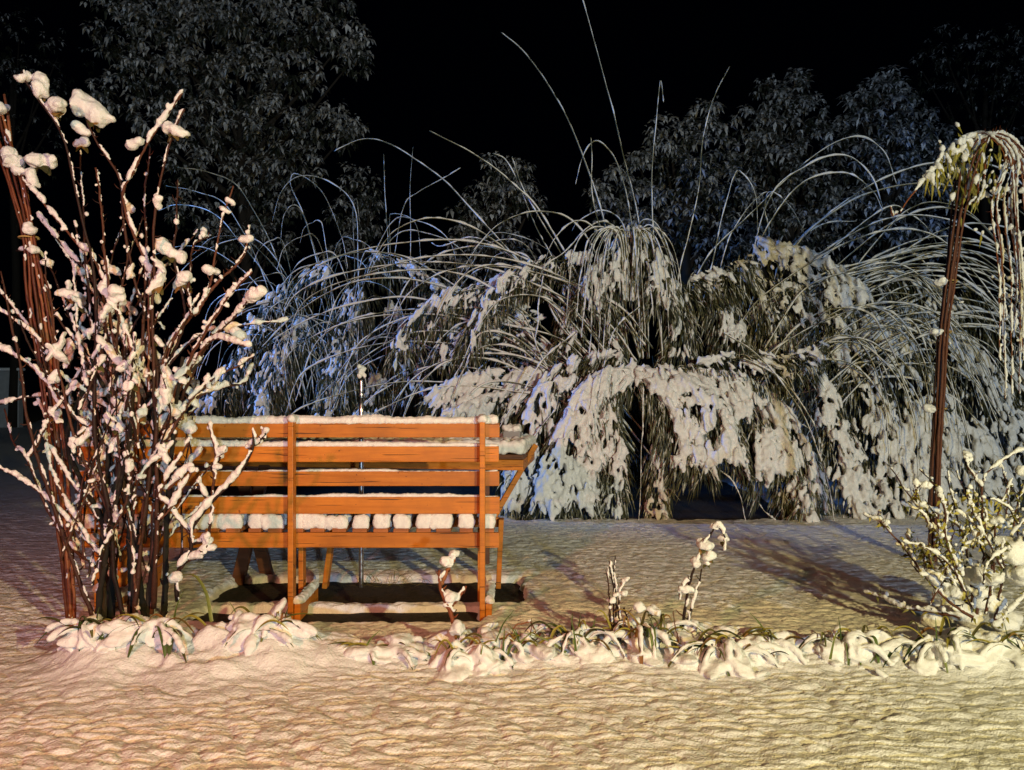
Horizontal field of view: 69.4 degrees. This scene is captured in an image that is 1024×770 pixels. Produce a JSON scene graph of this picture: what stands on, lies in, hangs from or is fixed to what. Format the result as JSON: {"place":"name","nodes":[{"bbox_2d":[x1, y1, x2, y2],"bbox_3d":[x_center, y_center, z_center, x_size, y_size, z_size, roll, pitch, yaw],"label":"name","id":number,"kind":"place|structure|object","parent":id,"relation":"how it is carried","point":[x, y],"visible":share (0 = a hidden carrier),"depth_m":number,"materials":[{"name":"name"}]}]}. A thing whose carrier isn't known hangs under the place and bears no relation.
{"place":"outdoors","nodes":[
{"label":"outdoors","id":0,"kind":"place"},
{"bbox_2d":[183,480,782,622],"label":"bare soil","id":1,"kind":"structure","parent":0,"point":[727,505],"depth_m":3.69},
{"bbox_2d":[168,433,537,584],"bbox_3d":[-0.917,0.670,4.260,2.132,0.765,1.146,0,0,0],"label":"picnic table","id":2,"kind":"object","parent":1,"relation":"on","point":[517,453],"visible":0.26,"depth_m":4.04,"materials":[{"name":"brown wood"}]},
{"bbox_2d":[502,423,521,437],"bbox_3d":[0.003,0.283,4.319,0.116,0.116,0.111,0,0,11],"label":"box","id":3,"kind":"object","parent":2,"relation":"on","point":[511,430],"visible":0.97,"depth_m":4.27,"materials":[{"name":"grey metal"}]},
{"bbox_2d":[155,150,566,417],"bbox_3d":[-1.480,-0.756,7.477,4.240,3.242,1.554,0,0,0],"label":"bamboo clump","id":4,"kind":"object","parent":1,"relation":"on","point":[263,397],"visible":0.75,"depth_m":7.24,"materials":[{"name":"white plant"}]},
{"bbox_2d":[346,570,438,587],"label":"straw tuft","id":5,"kind":"object","parent":1,"relation":"on","point":[391,581],"visible":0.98,"depth_m":3.66,"materials":[{"name":"beige plant"}]},
{"bbox_2d":[262,0,838,522],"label":"bamboo clump","id":6,"kind":"object","parent":1,"relation":"on","point":[694,404],"visible":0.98,"depth_m":5.71,"materials":[{"name":"white plant"}]},
{"bbox_2d":[677,135,1023,518],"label":"bamboo clump","id":7,"kind":"object","parent":1,"relation":"on","point":[835,293],"visible":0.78,"depth_m":5.88,"materials":[{"name":"white plant"}]},
{"bbox_2d":[0,391,1023,769],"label":"snowy lawn","id":8,"kind":"structure","parent":0,"point":[312,703],"depth_m":2.42,"materials":[{"name":"white snow"}]},
{"bbox_2d":[0,368,24,426],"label":"wall","id":9,"kind":"structure","parent":8,"relation":"on","point":[4,382],"depth_m":17.00,"materials":[{"name":"grey"}]},
{"bbox_2d":[0,94,76,633],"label":"tied cane bundle","id":10,"kind":"object","parent":8,"relation":"on","point":[13,160],"visible":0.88,"depth_m":2.82,"materials":[{"name":"plant"}]},
{"bbox_2d":[0,5,96,427],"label":"evergreen tree","id":11,"kind":"object","parent":8,"relation":"on","point":[14,361],"visible":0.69,"depth_m":16.98,"materials":[{"name":"green plant"}]},
{"bbox_2d":[34,609,141,652],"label":"daylily","id":12,"kind":"object","parent":8,"relation":"on","point":[86,632],"visible":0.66,"depth_m":2.50,"materials":[{"name":"white plant"}]},
{"bbox_2d":[0,70,287,620],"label":"shrub","id":13,"kind":"object","parent":8,"relation":"on","point":[130,376],"visible":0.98,"depth_m":2.70,"materials":[{"name":"white plant"}]},
{"bbox_2d":[90,592,205,662],"bbox_3d":[-1.248,0.838,2.578,0.385,0.197,0.245,0,0,0],"label":"daylily","id":14,"kind":"object","parent":8,"relation":"on","point":[168,634],"visible":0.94,"depth_m":2.52,"materials":[{"name":"white plant"}]},
{"bbox_2d":[156,421,269,621],"bbox_3d":[-1.081,0.483,2.664,0.421,0.711,0.103,0,0,0],"label":"rose stem","id":15,"kind":"object","parent":8,"relation":"on","point":[205,539],"visible":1,"depth_m":2.67,"materials":[{"name":"white plant"}]},
{"bbox_2d":[79,0,375,416],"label":"evergreen tree","id":16,"kind":"object","parent":8,"relation":"on","point":[244,115],"visible":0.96,"depth_m":10.70,"materials":[{"name":"green plant"}]},
{"bbox_2d":[228,610,243,619],"bbox_3d":[-0.966,0.877,2.610,0.068,0.163,0.064,0,0,-24],"label":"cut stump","id":17,"kind":"object","parent":8,"relation":"on","point":[236,614],"visible":0.3,"depth_m":2.60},
{"bbox_2d":[225,597,320,655],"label":"daylily","id":18,"kind":"object","parent":8,"relation":"on","point":[249,631],"visible":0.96,"depth_m":2.54,"materials":[{"name":"white plant"}]},
{"bbox_2d":[77,413,503,620],"bbox_3d":[-0.955,0.566,3.346,1.832,0.889,0.487,0,0,0],"label":"garden bench","id":19,"kind":"object","parent":8,"relation":"on","point":[337,515],"visible":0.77,"depth_m":3.17,"materials":[{"name":"orange paint"}]},
{"bbox_2d":[318,162,388,410],"bbox_3d":[-2.395,-1.110,11.174,1.114,4.432,0.742,0,0,0],"label":"evergreen tree","id":20,"kind":"object","parent":8,"relation":"on","point":[364,233],"visible":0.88,"depth_m":11.13,"materials":[{"name":"green plant"}]},
{"bbox_2d":[357,364,366,587],"bbox_3d":[-0.744,0.473,3.655,0.048,1.155,0.054,0,0,0],"label":"metal pole","id":21,"kind":"object","parent":8,"relation":"on","point":[361,375],"visible":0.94,"depth_m":3.65,"materials":[{"name":"silver metal"}]},
{"bbox_2d":[328,630,434,669],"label":"daylily","id":22,"kind":"object","parent":8,"relation":"on","point":[408,646],"visible":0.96,"depth_m":2.55,"materials":[{"name":"white plant"}]},
{"bbox_2d":[436,550,468,643],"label":"cut rose","id":23,"kind":"object","parent":8,"relation":"on","point":[451,599],"visible":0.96,"depth_m":2.60,"materials":[{"name":"plant"}]},
{"bbox_2d":[429,622,536,681],"bbox_3d":[-0.130,0.920,2.554,0.362,0.179,0.301,0,0,-35],"label":"daylily","id":24,"kind":"object","parent":8,"relation":"on","point":[481,655],"visible":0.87,"depth_m":2.49,"materials":[{"name":"white plant"}]},
{"bbox_2d":[417,151,549,424],"bbox_3d":[-0.379,-0.951,9.607,1.776,4.116,0.786,0,0,0],"label":"evergreen tree","id":25,"kind":"object","parent":8,"relation":"on","point":[505,209],"visible":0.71,"depth_m":9.54,"materials":[{"name":"green plant"}]},
{"bbox_2d":[470,613,555,663],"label":"daylily","id":26,"kind":"object","parent":8,"relation":"on","point":[542,652],"visible":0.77,"depth_m":2.56,"materials":[{"name":"white plant"}]},
{"bbox_2d":[512,618,540,641],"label":"bare twig","id":27,"kind":"object","parent":8,"relation":"on","point":[529,621],"visible":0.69,"depth_m":2.62,"materials":[{"name":"plant"}]},
{"bbox_2d":[518,613,629,664],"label":"daylily","id":28,"kind":"object","parent":8,"relation":"on","point":[581,642],"visible":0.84,"depth_m":2.56,"materials":[{"name":"white plant"}]},
{"bbox_2d":[604,556,660,640],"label":"bare stalk","id":29,"kind":"object","parent":8,"relation":"on","point":[652,609],"visible":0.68,"depth_m":2.67,"materials":[{"name":"white plant"}]},
{"bbox_2d":[587,609,711,665],"bbox_3d":[0.514,0.892,2.613,0.508,0.188,0.263,0,0,0],"label":"daylily","id":30,"kind":"object","parent":8,"relation":"on","point":[644,641],"visible":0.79,"depth_m":2.58,"materials":[{"name":"white plant"}]},
{"bbox_2d":[582,95,770,411],"bbox_3d":[2.138,-1.336,9.777,2.514,4.883,0.930,0,0,0],"label":"evergreen tree","id":31,"kind":"object","parent":8,"relation":"on","point":[688,193],"visible":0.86,"depth_m":9.68,"materials":[{"name":"green plant"}]},
{"bbox_2d":[673,611,704,645],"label":"bare twig","id":32,"kind":"object","parent":8,"relation":"on","point":[676,630],"visible":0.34,"depth_m":2.58,"materials":[{"name":"red plant"}]},
{"bbox_2d":[676,521,729,629],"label":"wilted stalk","id":33,"kind":"object","parent":8,"relation":"on","point":[705,546],"visible":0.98,"depth_m":2.66,"materials":[{"name":"white plant"}]},
{"bbox_2d":[665,629,808,679],"bbox_3d":[0.756,0.936,2.512,0.507,0.178,0.261,0,0,15],"label":"daylily","id":34,"kind":"object","parent":8,"relation":"on","point":[729,656],"visible":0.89,"depth_m":2.51,"materials":[{"name":"white plant"}]},
{"bbox_2d":[713,613,817,664],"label":"daylily","id":35,"kind":"object","parent":8,"relation":"on","point":[792,642],"visible":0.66,"depth_m":2.60,"materials":[{"name":"white plant"}]},
{"bbox_2d":[725,67,858,409],"bbox_3d":[3.824,-1.653,10.199,1.727,5.516,0.918,0,0,0],"label":"evergreen tree","id":36,"kind":"object","parent":8,"relation":"on","point":[787,226],"visible":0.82,"depth_m":10.10,"materials":[{"name":"green plant"}]},
{"bbox_2d":[798,616,903,677],"bbox_3d":[1.183,0.895,2.579,0.378,0.180,0.217,0,0,28],"label":"daylily","id":37,"kind":"object","parent":8,"relation":"on","point":[860,647],"visible":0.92,"depth_m":2.55,"materials":[{"name":"white plant"}]},
{"bbox_2d":[808,65,968,438],"bbox_3d":[5.196,-1.653,10.194,2.310,5.517,0.927,0,0,0],"label":"evergreen tree","id":38,"kind":"object","parent":8,"relation":"on","point":[899,138],"visible":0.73,"depth_m":10.11,"materials":[{"name":"green plant"}]},
{"bbox_2d":[870,616,996,675],"bbox_3d":[1.453,0.884,2.569,0.476,0.177,0.250,0,0,0],"label":"daylily","id":39,"kind":"object","parent":8,"relation":"on","point":[936,652],"visible":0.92,"depth_m":2.50,"materials":[{"name":"white plant"}]},
{"bbox_2d":[863,447,1023,632],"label":"shrub","id":40,"kind":"object","parent":8,"relation":"on","point":[1006,553],"visible":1,"depth_m":2.75,"materials":[{"name":"white plant"}]},
{"bbox_2d":[889,122,1023,568],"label":"weeping shrub","id":41,"kind":"object","parent":8,"relation":"on","point":[972,146],"visible":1,"depth_m":3.82,"materials":[{"name":"red plant"}]},
{"bbox_2d":[906,22,1023,427],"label":"evergreen tree","id":42,"kind":"object","parent":8,"relation":"on","point":[984,120],"visible":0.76,"depth_m":16.97,"materials":[{"name":"green plant"}]},
{"bbox_2d":[966,624,1023,670],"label":"daylily","id":43,"kind":"object","parent":8,"relation":"on","point":[992,647],"visible":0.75,"depth_m":2.49,"materials":[{"name":"white plant"}]},
{"bbox_2d":[0,0,1023,392],"label":"sky","id":44,"kind":"structure","parent":0,"point":[448,69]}
]}

